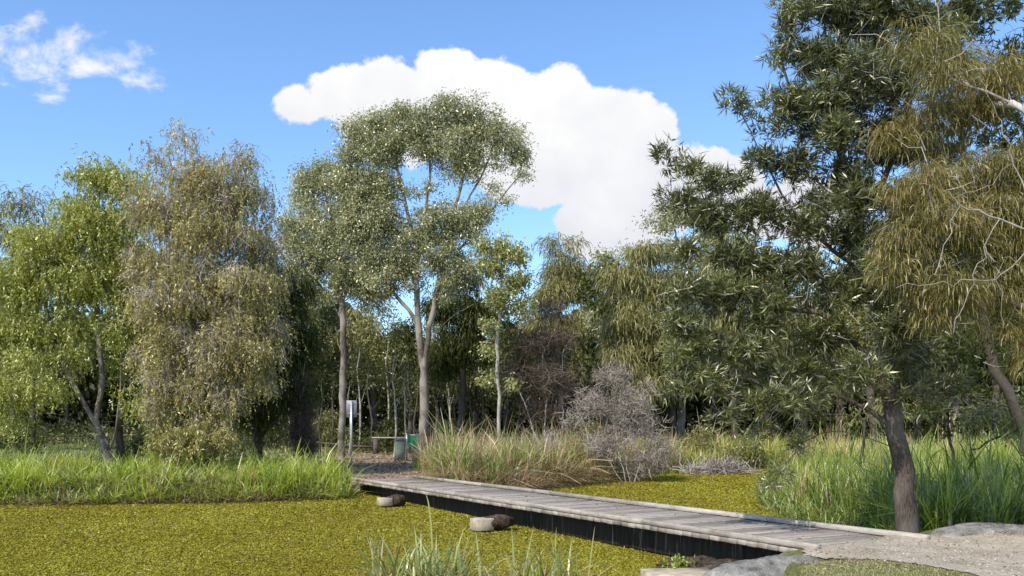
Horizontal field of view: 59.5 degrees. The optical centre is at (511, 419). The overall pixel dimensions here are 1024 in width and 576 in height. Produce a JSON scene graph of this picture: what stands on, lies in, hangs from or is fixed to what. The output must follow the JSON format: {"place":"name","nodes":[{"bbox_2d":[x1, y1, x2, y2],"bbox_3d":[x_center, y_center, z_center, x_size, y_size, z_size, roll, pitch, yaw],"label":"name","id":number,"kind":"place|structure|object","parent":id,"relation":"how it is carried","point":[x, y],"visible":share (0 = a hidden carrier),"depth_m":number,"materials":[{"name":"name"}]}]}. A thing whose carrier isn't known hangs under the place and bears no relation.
{"place":"outdoors","nodes":[
{"label":"outdoors","id":0,"kind":"place"},
{"bbox_2d":[0,470,806,575],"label":"pond water","id":1,"kind":"structure","parent":0,"point":[340,527],"depth_m":18.26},
{"bbox_2d":[2,472,769,575],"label":"pond debris","id":2,"kind":"object","parent":1,"relation":"on","point":[312,545],"visible":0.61,"depth_m":17.31,"materials":[{"name":"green plant"}]},
{"bbox_2d":[377,494,406,505],"bbox_3d":[-3.204,2.182,24.007,0.800,0.337,0.388,0,0,-25],"label":"concrete footing","id":3,"kind":"object","parent":1,"relation":"in","point":[396,500],"visible":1,"depth_m":23.89,"materials":[{"name":"concrete"}]},
{"bbox_2d":[0,468,808,575],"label":"floating fern","id":4,"kind":"object","parent":1,"relation":"on","point":[264,540],"visible":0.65,"depth_m":17.87,"materials":[{"name":"green plant"}]},
{"bbox_2d":[338,526,585,575],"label":"reed clump","id":5,"kind":"object","parent":1,"relation":"in","point":[426,569],"visible":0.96,"depth_m":12.48,"materials":[{"name":"green plant"}]},
{"bbox_2d":[470,514,514,531],"bbox_3d":[-0.395,2.170,18.845,0.967,0.351,0.429,0,0,-27],"label":"concrete footing","id":6,"kind":"object","parent":1,"relation":"in","point":[495,522],"visible":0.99,"depth_m":18.67,"materials":[{"name":"concrete"}]},
{"bbox_2d":[351,400,717,487],"bbox_3d":[0.832,0.853,36.386,10.400,3.246,18.709,0,0,38],"label":"reed bed","id":7,"kind":"object","parent":1,"relation":"in","point":[451,451],"visible":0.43,"depth_m":30.82,"materials":[{"name":"green plant"}]},
{"bbox_2d":[469,526,644,575],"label":"reed clump","id":8,"kind":"object","parent":1,"relation":"in","point":[557,566],"visible":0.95,"depth_m":12.63,"materials":[{"name":"green plant"}]},
{"bbox_2d":[640,567,709,575],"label":"concrete footing","id":9,"kind":"object","parent":1,"relation":"in","point":[699,571],"visible":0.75,"depth_m":12.29,"materials":[{"name":"beige concrete"}]},
{"bbox_2d":[0,421,1010,575],"bbox_3d":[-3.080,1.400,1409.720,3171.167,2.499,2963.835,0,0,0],"label":"ground","id":10,"kind":"structure","parent":0,"point":[796,568],"depth_m":21.61,"materials":[{"name":"green plant"}]},
{"bbox_2d":[0,413,49,453],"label":"shrub","id":11,"kind":"object","parent":10,"relation":"on","point":[38,440],"visible":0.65,"depth_m":41.90,"materials":[{"name":"green plant"}]},
{"bbox_2d":[0,180,58,451],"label":"she oak","id":12,"kind":"object","parent":10,"relation":"on","point":[10,205],"visible":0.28,"depth_m":43.70,"materials":[{"name":"green plant"}]},
{"bbox_2d":[0,300,114,439],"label":"dense tree","id":13,"kind":"object","parent":10,"relation":"on","point":[60,379],"visible":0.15,"depth_m":52.38,"materials":[{"name":"green plant"}]},
{"bbox_2d":[53,329,85,434],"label":"feathery tree","id":14,"kind":"object","parent":10,"relation":"on","point":[67,407],"visible":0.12,"depth_m":65.79,"materials":[{"name":"green plant"}]},
{"bbox_2d":[0,143,158,464],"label":"paperbark tree","id":15,"kind":"object","parent":10,"relation":"on","point":[59,264],"visible":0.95,"depth_m":30.48,"materials":[{"name":"green plant"}]},
{"bbox_2d":[84,197,176,462],"bbox_3d":[-13.759,-3.202,32.551,3.388,10.078,2.819,0,0,-17],"label":"paperbark tree","id":16,"kind":"object","parent":10,"relation":"on","point":[119,440],"visible":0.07,"depth_m":32.39,"materials":[{"name":"green plant"}]},
{"bbox_2d":[112,422,166,459],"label":"shrub","id":17,"kind":"object","parent":10,"relation":"on","point":[140,439],"visible":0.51,"depth_m":32.82,"materials":[{"name":"green plant"}]},
{"bbox_2d":[125,414,181,444],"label":"shrub","id":18,"kind":"object","parent":10,"relation":"on","point":[140,434],"visible":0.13,"depth_m":45.86,"materials":[{"name":"green plant"}]},
{"bbox_2d":[0,472,346,505],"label":"dry bank grass","id":19,"kind":"structure","parent":10,"relation":"on","point":[216,499],"depth_m":25.27,"materials":[{"name":"green plant"}]},
{"bbox_2d":[0,451,355,504],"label":"grass","id":20,"kind":"structure","parent":10,"relation":"on","point":[205,481],"depth_m":25.89,"materials":[{"name":"green plant"}]},
{"bbox_2d":[0,435,358,467],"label":"rough grass","id":21,"kind":"structure","parent":10,"relation":"on","point":[98,456],"depth_m":42.44,"materials":[{"name":"green plant"}]},
{"bbox_2d":[0,418,373,504],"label":"lush bank grass","id":22,"kind":"structure","parent":10,"relation":"on","point":[14,471],"depth_m":26.09,"materials":[{"name":"green plant"}]},
{"bbox_2d":[141,413,249,466],"bbox_3d":[-10.095,0.962,28.726,3.699,2.347,2.245,0,0,0],"label":"shrub","id":23,"kind":"object","parent":10,"relation":"on","point":[180,439],"visible":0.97,"depth_m":28.35,"materials":[{"name":"green plant"}]},
{"bbox_2d":[101,117,309,465],"bbox_3d":[-9.920,-3.927,29.592,6.584,11.942,4.336,0,0,0],"label":"weeping paperbark","id":24,"kind":"object","parent":10,"relation":"on","point":[195,341],"visible":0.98,"depth_m":29.10,"materials":[{"name":"plant"}]},
{"bbox_2d":[218,429,267,462],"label":"shrub","id":25,"kind":"object","parent":10,"relation":"on","point":[245,447],"visible":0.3,"depth_m":32.48,"materials":[{"name":"green plant"}]},
{"bbox_2d":[237,412,297,449],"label":"shrub","id":26,"kind":"object","parent":10,"relation":"on","point":[272,442],"visible":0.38,"depth_m":46.84,"materials":[{"name":"green plant"}]},
{"bbox_2d":[223,253,331,461],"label":"she oak","id":27,"kind":"object","parent":10,"relation":"on","point":[259,421],"visible":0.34,"depth_m":33.20,"materials":[{"name":"green plant"}]},
{"bbox_2d":[279,361,322,460],"bbox_3d":[-7.779,-0.056,33.157,1.644,4.396,1.670,0,0,-19],"label":"shrub","id":28,"kind":"object","parent":10,"relation":"on","point":[300,430],"visible":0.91,"depth_m":33.04,"materials":[{"name":"green plant"}]},
{"bbox_2d":[286,259,334,424],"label":"gum tree","id":29,"kind":"object","parent":10,"relation":"on","point":[315,322],"visible":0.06,"depth_m":55.01,"materials":[{"name":"green plant"}]},
{"bbox_2d":[312,377,330,451],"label":"slim tree","id":30,"kind":"object","parent":10,"relation":"on","point":[322,379],"visible":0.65,"depth_m":46.96,"materials":[{"name":"green plant"}]},
{"bbox_2d":[212,445,437,484],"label":"fallen leaves","id":31,"kind":"object","parent":10,"relation":"on","point":[378,466],"visible":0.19,"depth_m":38.65,"materials":[{"name":"brown plant"}]},
{"bbox_2d":[302,293,352,438],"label":"dense tree","id":32,"kind":"object","parent":10,"relation":"on","point":[333,365],"visible":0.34,"depth_m":57.48,"materials":[{"name":"green plant"}]},
{"bbox_2d":[323,373,338,449],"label":"slim tree","id":33,"kind":"object","parent":10,"relation":"on","point":[333,385],"visible":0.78,"depth_m":51.94,"materials":[{"name":"green plant"}]},
{"bbox_2d":[272,149,390,459],"bbox_3d":[-8.317,-5.246,41.943,6.072,14.802,3.752,0,0,0],"label":"gum tree","id":34,"kind":"object","parent":10,"relation":"on","point":[314,257],"visible":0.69,"depth_m":41.59,"materials":[{"name":"green plant"}]},
{"bbox_2d":[309,405,364,446],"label":"shrub","id":35,"kind":"object","parent":10,"relation":"on","point":[326,416],"visible":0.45,"depth_m":53.83,"materials":[{"name":"green plant"}]},
{"bbox_2d":[269,447,416,473],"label":"clearing grass","id":36,"kind":"structure","parent":10,"relation":"on","point":[362,460],"depth_m":41.57,"materials":[{"name":"green plant"}]},
{"bbox_2d":[346,400,356,463],"bbox_3d":[-6.990,0.665,39.011,0.460,2.970,0.111,0,0,0],"label":"sign post","id":37,"kind":"object","parent":10,"relation":"on","point":[351,408],"visible":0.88,"depth_m":39.05,"materials":[{"name":"metal"}]},
{"bbox_2d":[347,342,377,449],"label":"slim tree","id":38,"kind":"object","parent":10,"relation":"on","point":[357,373],"visible":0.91,"depth_m":53.01,"materials":[{"name":"green plant"}]},
{"bbox_2d":[323,304,411,440],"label":"feathery tree","id":39,"kind":"object","parent":10,"relation":"on","point":[348,334],"visible":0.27,"depth_m":65.64,"materials":[{"name":"green plant"}]},
{"bbox_2d":[337,301,407,433],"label":"woodland tree","id":40,"kind":"object","parent":10,"relation":"on","point":[371,354],"visible":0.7,"depth_m":59.81,"materials":[{"name":"green plant"}]},
{"bbox_2d":[354,360,393,451],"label":"slim tree","id":41,"kind":"object","parent":10,"relation":"on","point":[367,393],"visible":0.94,"depth_m":51.47,"materials":[{"name":"green plant"}]},
{"bbox_2d":[335,320,422,435],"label":"dense tree","id":42,"kind":"object","parent":10,"relation":"on","point":[384,398],"visible":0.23,"depth_m":63.30,"materials":[{"name":"green plant"}]},
{"bbox_2d":[349,405,411,450],"bbox_3d":[-7.423,0.649,52.973,4.443,3.208,2.330,0,0,0],"label":"shrub","id":43,"kind":"object","parent":10,"relation":"on","point":[391,424],"visible":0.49,"depth_m":52.77,"materials":[{"name":"green plant"}]},
{"bbox_2d":[376,334,400,449],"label":"slim tree","id":44,"kind":"object","parent":10,"relation":"on","point":[386,363],"visible":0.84,"depth_m":53.03,"materials":[{"name":"green plant"}]},
{"bbox_2d":[379,345,411,456],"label":"slim tree","id":45,"kind":"object","parent":10,"relation":"on","point":[392,379],"visible":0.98,"depth_m":46.47,"materials":[{"name":"green plant"}]},
{"bbox_2d":[393,438,406,460],"bbox_3d":[-5.183,1.415,41.514,0.560,1.074,0.668,0,0,-14],"label":"wheelie bin","id":46,"kind":"object","parent":10,"relation":"on","point":[400,443],"visible":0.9,"depth_m":41.28,"materials":[{"name":"green plastic"}]},
{"bbox_2d":[391,359,416,455],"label":"slim tree","id":47,"kind":"object","parent":10,"relation":"on","point":[404,380],"visible":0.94,"depth_m":46.88,"materials":[{"name":"green plant"}]},
{"bbox_2d":[347,313,476,451],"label":"dense tree","id":48,"kind":"object","parent":10,"relation":"on","point":[405,341],"visible":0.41,"depth_m":52.86,"materials":[{"name":"green plant"}]},
{"bbox_2d":[396,362,428,434],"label":"slim tree","id":49,"kind":"object","parent":10,"relation":"on","point":[417,369],"visible":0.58,"depth_m":50.98,"materials":[{"name":"green plant"}]},
{"bbox_2d":[324,87,539,452],"bbox_3d":[-3.661,-6.520,40.861,9.925,17.505,3.621,0,0,0],"label":"gum tree","id":50,"kind":"object","parent":10,"relation":"on","point":[390,144],"visible":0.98,"depth_m":40.64,"materials":[{"name":"green plant"}]},
{"bbox_2d":[408,416,461,453],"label":"shrub","id":51,"kind":"object","parent":10,"relation":"on","point":[447,424],"visible":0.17,"depth_m":46.92,"materials":[{"name":"green plant"}]},
{"bbox_2d":[395,322,488,434],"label":"feathery tree","id":52,"kind":"object","parent":10,"relation":"on","point":[432,336],"visible":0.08,"depth_m":57.87,"materials":[{"name":"green plant"}]},
{"bbox_2d":[443,377,472,435],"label":"slim tree","id":53,"kind":"object","parent":10,"relation":"on","point":[454,394],"visible":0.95,"depth_m":47.02,"materials":[{"name":"green plant"}]},
{"bbox_2d":[412,264,510,437],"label":"she oak","id":54,"kind":"object","parent":10,"relation":"on","point":[450,354],"visible":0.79,"depth_m":49.44,"materials":[{"name":"green plant"}]},
{"bbox_2d":[407,296,515,434],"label":"dense tree","id":55,"kind":"object","parent":10,"relation":"on","point":[474,404],"visible":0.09,"depth_m":61.77,"materials":[{"name":"green plant"}]},
{"bbox_2d":[0,456,935,532],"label":"shore weeds","id":56,"kind":"object","parent":10,"relation":"on","point":[792,513],"visible":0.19,"depth_m":23.89,"materials":[{"name":"green plant"}]},
{"bbox_2d":[454,414,496,442],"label":"shrub","id":57,"kind":"object","parent":10,"relation":"on","point":[478,428],"visible":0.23,"depth_m":45.90,"materials":[{"name":"green plant"}]},
{"bbox_2d":[466,228,542,438],"bbox_3d":[-0.265,-2.825,36.985,3.387,10.035,2.447,0,0,0],"label":"young gum","id":58,"kind":"object","parent":10,"relation":"on","point":[502,295],"visible":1,"depth_m":36.84,"materials":[{"name":"green plant"}]},
{"bbox_2d":[0,413,1018,453],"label":"undergrowth","id":59,"kind":"object","parent":10,"relation":"on","point":[50,433],"visible":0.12,"depth_m":54.81,"materials":[{"name":"green plant"}]},
{"bbox_2d":[0,293,1023,442],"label":"woodland","id":60,"kind":"object","parent":10,"relation":"on","point":[90,393],"visible":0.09,"depth_m":67.43,"materials":[{"name":"green plant"}]},
{"bbox_2d":[466,305,557,437],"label":"dense tree","id":61,"kind":"object","parent":10,"relation":"on","point":[504,344],"visible":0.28,"depth_m":54.72,"materials":[{"name":"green plant"}]},
{"bbox_2d":[372,453,687,489],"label":"fallen reeds","id":62,"kind":"object","parent":10,"relation":"on","point":[576,477],"visible":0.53,"depth_m":30.12,"materials":[{"name":"brown plant"}]},
{"bbox_2d":[484,289,590,437],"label":"bare tree","id":63,"kind":"object","parent":10,"relation":"on","point":[542,370],"visible":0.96,"depth_m":37.86,"materials":[{"name":"plant"}]},
{"bbox_2d":[490,310,586,436],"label":"feathery tree","id":64,"kind":"object","parent":10,"relation":"on","point":[529,317],"visible":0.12,"depth_m":57.84,"materials":[{"name":"green plant"}]},
{"bbox_2d":[522,231,600,440],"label":"she oak","id":65,"kind":"object","parent":10,"relation":"on","point":[562,271],"visible":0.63,"depth_m":51.60,"materials":[{"name":"green plant"}]},
{"bbox_2d":[501,451,656,485],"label":"fallen stalks","id":66,"kind":"object","parent":10,"relation":"on","point":[580,470],"visible":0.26,"depth_m":32.89,"materials":[{"name":"beige plant"}]},
{"bbox_2d":[563,309,598,434],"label":"feathery tree","id":67,"kind":"object","parent":10,"relation":"on","point":[582,351],"visible":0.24,"depth_m":59.47,"materials":[{"name":"green plant"}]},
{"bbox_2d":[535,353,680,481],"bbox_3d":[3.599,0.157,33.463,5.624,5.514,2.751,0,0,0],"label":"dead shrub","id":68,"kind":"object","parent":10,"relation":"on","point":[652,457],"visible":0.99,"depth_m":33.36,"materials":[{"name":"grey plant"}]},
{"bbox_2d":[523,254,695,435],"bbox_3d":[5.322,-3.379,49.919,11.081,11.494,5.204,0,0,23],"label":"dense tree","id":69,"kind":"object","parent":10,"relation":"on","point":[602,303],"visible":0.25,"depth_m":49.94,"materials":[{"name":"green plant"}]},
{"bbox_2d":[575,238,643,435],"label":"gum tree","id":70,"kind":"object","parent":10,"relation":"on","point":[590,324],"visible":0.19,"depth_m":57.82,"materials":[{"name":"green plant"}]},
{"bbox_2d":[350,475,930,559],"bbox_3d":[0.538,2.427,20.617,2.316,1.510,19.623,0,0,-29],"label":"footbridge","id":71,"kind":"object","parent":10,"relation":"on","point":[713,533],"visible":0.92,"depth_m":16.66,"materials":[{"name":"grey wood"}]},
{"bbox_2d":[591,236,707,437],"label":"she oak","id":72,"kind":"object","parent":10,"relation":"on","point":[631,328],"visible":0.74,"depth_m":46.41,"materials":[{"name":"green plant"}]},
{"bbox_2d":[648,266,711,442],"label":"dense tree","id":73,"kind":"object","parent":10,"relation":"on","point":[672,412],"visible":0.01,"depth_m":51.90,"materials":[{"name":"green plant"}]},
{"bbox_2d":[626,194,736,440],"bbox_3d":[10.335,-5.726,53.910,6.864,15.823,3.976,0,0,0],"label":"gum tree","id":74,"kind":"object","parent":10,"relation":"on","point":[681,418],"visible":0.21,"depth_m":53.77,"materials":[{"name":"green plant"}]},
{"bbox_2d":[664,415,728,455],"bbox_3d":[8.781,1.034,43.077,3.399,2.425,2.306,0,0,0],"label":"shrub","id":75,"kind":"object","parent":10,"relation":"on","point":[704,432],"visible":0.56,"depth_m":42.85,"materials":[{"name":"green plant"}]},
{"bbox_2d":[655,555,738,569],"bbox_3d":[2.701,2.160,13.021,1.311,0.337,0.928,0,0,0],"label":"soil mound","id":76,"kind":"object","parent":10,"relation":"on","point":[710,563],"visible":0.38,"depth_m":12.86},
{"bbox_2d":[659,553,698,568],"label":"weed plant","id":77,"kind":"object","parent":76,"relation":"on","point":[677,565],"visible":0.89,"depth_m":12.67,"materials":[{"name":"green plant"}]},
{"bbox_2d":[669,450,770,474],"bbox_3d":[8.958,2.120,38.399,4.410,1.924,2.247,0,0,0],"label":"brush pile","id":78,"kind":"object","parent":10,"relation":"on","point":[719,467],"visible":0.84,"depth_m":38.33,"materials":[{"name":"grey wood"}]},
{"bbox_2d":[682,258,763,440],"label":"woodland tree","id":79,"kind":"object","parent":10,"relation":"on","point":[714,411],"visible":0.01,"depth_m":59.74,"materials":[{"name":"green plant"}]},
{"bbox_2d":[692,225,790,443],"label":"feathery tree","id":80,"kind":"object","parent":10,"relation":"on","point":[730,323],"visible":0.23,"depth_m":47.66,"materials":[{"name":"green plant"}]},
{"bbox_2d":[715,428,781,468],"bbox_3d":[11.006,1.527,42.061,3.839,2.254,2.411,0,0,-12],"label":"shrub","id":81,"kind":"object","parent":10,"relation":"on","point":[748,449],"visible":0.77,"depth_m":41.85,"materials":[{"name":"green plant"}]},
{"bbox_2d":[702,554,820,575],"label":"rock","id":82,"kind":"object","parent":10,"relation":"on","point":[774,565],"visible":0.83,"depth_m":10.61,"materials":[{"name":"grey stone"}]},
{"bbox_2d":[703,277,842,441],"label":"dense tree","id":83,"kind":"object","parent":10,"relation":"on","point":[767,415],"visible":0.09,"depth_m":55.87,"materials":[{"name":"green plant"}]},
{"bbox_2d":[566,403,1018,474],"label":"bank grass","id":84,"kind":"structure","parent":10,"relation":"on","point":[695,455],"depth_m":41.83,"materials":[{"name":"green plant"}]},
{"bbox_2d":[773,432,822,466],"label":"shrub","id":85,"kind":"object","parent":10,"relation":"on","point":[807,444],"visible":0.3,"depth_m":39.88,"materials":[{"name":"green plant"}]},
{"bbox_2d":[750,242,854,439],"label":"feathery tree","id":86,"kind":"object","parent":10,"relation":"on","point":[809,302],"visible":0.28,"depth_m":49.60,"materials":[{"name":"green plant"}]},
{"bbox_2d":[645,0,976,532],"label":"wattle tree","id":87,"kind":"object","parent":10,"relation":"on","point":[845,76],"visible":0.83,"depth_m":13.74,"materials":[{"name":"green plant"}]},
{"bbox_2d":[764,265,913,436],"bbox_3d":[21.995,-4.011,59.881,12.279,12.736,5.766,0,0,35],"label":"dense tree","id":88,"kind":"object","parent":10,"relation":"on","point":[839,407],"visible":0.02,"depth_m":59.78,"materials":[{"name":"green plant"}]},
{"bbox_2d":[814,218,919,444],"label":"woodland tree","id":89,"kind":"object","parent":10,"relation":"on","point":[868,345],"visible":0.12,"depth_m":48.00,"materials":[{"name":"green plant"}]},
{"bbox_2d":[833,396,915,466],"bbox_3d":[11.031,0.650,26.895,2.471,3.116,1.677,0,0,-18],"label":"shrub","id":90,"kind":"object","parent":10,"relation":"on","point":[880,408],"visible":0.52,"depth_m":26.88,"materials":[{"name":"green plant"}]},
{"bbox_2d":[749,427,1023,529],"bbox_3d":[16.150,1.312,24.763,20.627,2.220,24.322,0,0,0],"label":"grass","id":91,"kind":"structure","parent":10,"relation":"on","point":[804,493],"depth_m":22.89,"materials":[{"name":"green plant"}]},
{"bbox_2d":[759,418,1023,530],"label":"bank grass","id":92,"kind":"structure","parent":10,"relation":"on","point":[949,495],"depth_m":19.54,"materials":[{"name":"green plant"}]},
{"bbox_2d":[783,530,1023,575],"bbox_3d":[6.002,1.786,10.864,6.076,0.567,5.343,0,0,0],"label":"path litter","id":93,"kind":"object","parent":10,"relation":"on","point":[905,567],"visible":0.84,"depth_m":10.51,"materials":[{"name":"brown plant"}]},
{"bbox_2d":[859,239,1007,442],"bbox_3d":[25.896,-4.620,55.831,9.715,14.010,4.378,0,0,3],"label":"feathery tree","id":94,"kind":"object","parent":10,"relation":"on","point":[918,431],"depth_m":55.81,"materials":[{"name":"green plant"}]},
{"bbox_2d":[853,0,1023,390],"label":"she oak","id":95,"kind":"object","parent":10,"relation":"on","point":[1005,226],"visible":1,"depth_m":11.57,"materials":[{"name":"green plant"}]},
{"bbox_2d":[907,399,970,470],"bbox_3d":[10.978,0.802,23.006,1.541,2.758,1.096,0,0,31],"label":"shrub","id":96,"kind":"object","parent":10,"relation":"on","point":[946,422],"visible":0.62,"depth_m":22.92,"materials":[{"name":"green plant"}]},
{"bbox_2d":[878,0,1023,456],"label":"dark she oak","id":97,"kind":"object","parent":10,"relation":"on","point":[975,9],"visible":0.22,"depth_m":19.90,"materials":[{"name":"green plant"}]},
{"bbox_2d":[906,211,1019,447],"bbox_3d":[22.787,-4.237,46.152,6.055,13.373,12.893,0,0,31],"label":"dense tree","id":98,"kind":"object","parent":10,"relation":"on","point":[954,366],"visible":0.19,"depth_m":45.82,"materials":[{"name":"green plant"}]},
{"bbox_2d":[920,215,1023,404],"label":"dense tree","id":99,"kind":"object","parent":10,"relation":"on","point":[1010,357],"visible":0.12,"depth_m":46.91,"materials":[{"name":"green plant"}]},
{"bbox_2d":[930,522,1023,536],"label":"rock","id":100,"kind":"object","parent":10,"relation":"on","point":[967,529],"visible":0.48,"depth_m":13.22,"materials":[{"name":"grey stone"}]},
{"bbox_2d":[936,230,1022,441],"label":"feathery tree","id":101,"kind":"object","parent":10,"relation":"on","point":[996,395],"depth_m":53.79,"materials":[{"name":"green plant"}]},
{"bbox_2d":[949,385,1023,466],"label":"shrub","id":102,"kind":"object","parent":10,"relation":"on","point":[973,415],"visible":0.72,"depth_m":23.91,"materials":[{"name":"green plant"}]},
{"bbox_2d":[1001,410,1023,493],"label":"reed stalk","id":103,"kind":"object","parent":10,"relation":"on","point":[1021,465],"visible":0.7,"depth_m":16.10,"materials":[{"name":"green plant"}]},
{"bbox_2d":[0,0,1023,418],"label":"sky","id":104,"kind":"structure","parent":0,"point":[595,82],"materials":[{"name":"blue"}]},
{"bbox_2d":[799,558,978,575],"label":"lawn","id":105,"kind":"structure","parent":0,"point":[846,573],"depth_m":9.87,"materials":[{"name":"green plant"}]},
{"bbox_2d":[802,532,1023,575],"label":"path","id":106,"kind":"structure","parent":0,"point":[940,546],"depth_m":11.68,"materials":[{"name":"beige gravel"}]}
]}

